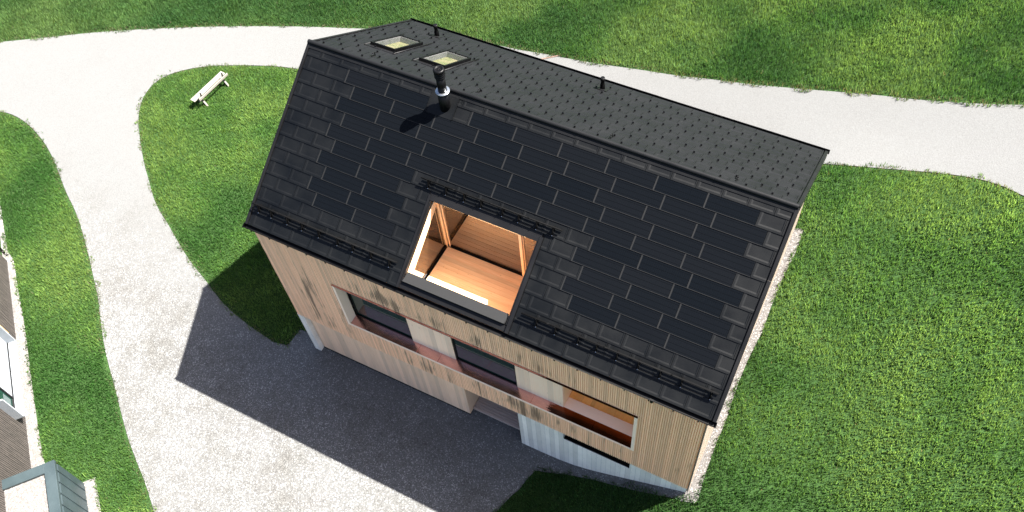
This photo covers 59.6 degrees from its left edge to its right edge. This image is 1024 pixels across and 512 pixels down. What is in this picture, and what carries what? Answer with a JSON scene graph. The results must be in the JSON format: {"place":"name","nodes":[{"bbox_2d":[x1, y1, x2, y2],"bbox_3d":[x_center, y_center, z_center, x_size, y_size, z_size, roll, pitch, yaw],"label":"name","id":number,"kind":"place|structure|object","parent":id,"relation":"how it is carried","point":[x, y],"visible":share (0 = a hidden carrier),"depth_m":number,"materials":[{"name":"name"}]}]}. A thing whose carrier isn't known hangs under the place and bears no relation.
{"place":"outdoors","nodes":[
{"label":"outdoors","id":0,"kind":"place"},
{"bbox_2d":[134,63,305,348],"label":"lawn grass","id":1,"kind":"structure","parent":0,"point":[217,144],"depth_m":39.93,"materials":[{"name":"green plant"}]},
{"bbox_2d":[0,26,1023,511],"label":"gravel road","id":2,"kind":"structure","parent":0,"point":[222,408],"depth_m":33.61,"materials":[{"name":"grey gravel"}]},
{"bbox_2d":[0,0,1023,511],"bbox_3d":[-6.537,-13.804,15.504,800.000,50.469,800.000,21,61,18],"label":"ground","id":3,"kind":"structure","parent":0,"point":[842,452],"depth_m":29.60,"materials":[{"name":"green plant"}]},
{"bbox_2d":[0,247,30,511],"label":"house","id":4,"kind":"structure","parent":3,"relation":"on","point":[14,454],"depth_m":32.82,"materials":[{"name":"brown wood"}]},
{"bbox_2d":[0,326,24,419],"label":"window","id":5,"kind":"structure","parent":4,"relation":"in","point":[11,398],"depth_m":33.25,"materials":[{"name":"white metal"}]},
{"bbox_2d":[0,207,43,467],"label":"gravel border","id":6,"kind":"object","parent":3,"relation":"on","point":[36,459],"visible":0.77,"depth_m":34.70,"materials":[{"name":"grey gravel"}]},
{"bbox_2d":[1,460,88,511],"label":"annex","id":7,"kind":"object","parent":3,"relation":"on","point":[51,486],"visible":0.99,"depth_m":29.73,"materials":[{"name":"white paint"}]},
{"bbox_2d":[0,110,156,511],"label":"lawn grass","id":8,"kind":"structure","parent":3,"relation":"on","point":[71,291],"depth_m":36.08,"materials":[{"name":"green plant"}]},
{"bbox_2d":[83,477,100,511],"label":"gravel border","id":9,"kind":"object","parent":3,"relation":"on","point":[91,494],"visible":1,"depth_m":31.67,"materials":[{"name":"grey gravel"}]},
{"bbox_2d":[190,71,228,105],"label":"bench","id":10,"kind":"object","parent":3,"relation":"on","point":[212,84],"visible":1,"depth_m":41.92,"materials":[{"name":"white wood"}]},
{"bbox_2d":[242,18,829,491],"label":"house","id":11,"kind":"structure","parent":3,"relation":"on","point":[572,266],"depth_m":25.77,"materials":[{"name":"tile"}]},
{"bbox_2d":[347,293,412,339],"bbox_3d":[-4.348,1.706,29.133,2.290,2.406,0.080,21,61,18],"label":"window","id":12,"kind":"structure","parent":11,"relation":"in","point":[367,310],"depth_m":29.60,"materials":[{"name":"black glass"}]},
{"bbox_2d":[451,338,516,384],"bbox_3d":[-0.878,3.071,27.956,2.270,2.406,0.080,21,61,18],"label":"window","id":13,"kind":"structure","parent":11,"relation":"in","point":[481,360],"depth_m":28.42,"materials":[{"name":"black glass"}]},
{"bbox_2d":[564,435,629,467],"bbox_3d":[2.772,6.192,28.914,2.310,0.510,0.225,21,61,18],"label":"window","id":14,"kind":"structure","parent":11,"relation":"in","point":[624,463],"depth_m":29.04,"materials":[{"name":"black glass"}]},
{"bbox_2d":[671,229,803,502],"bbox_3d":[7.519,3.360,29.344,0.800,2.478,9.780,21,61,18],"label":"gravel border","id":15,"kind":"object","parent":3,"relation":"on","point":[794,241],"visible":0.75,"depth_m":29.14,"materials":[{"name":"grey gravel"}]},
{"bbox_2d":[0,0,1023,107],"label":"meadow grass","id":16,"kind":"structure","parent":0,"point":[579,43],"depth_m":38.02,"materials":[{"name":"green plant"}]}
]}

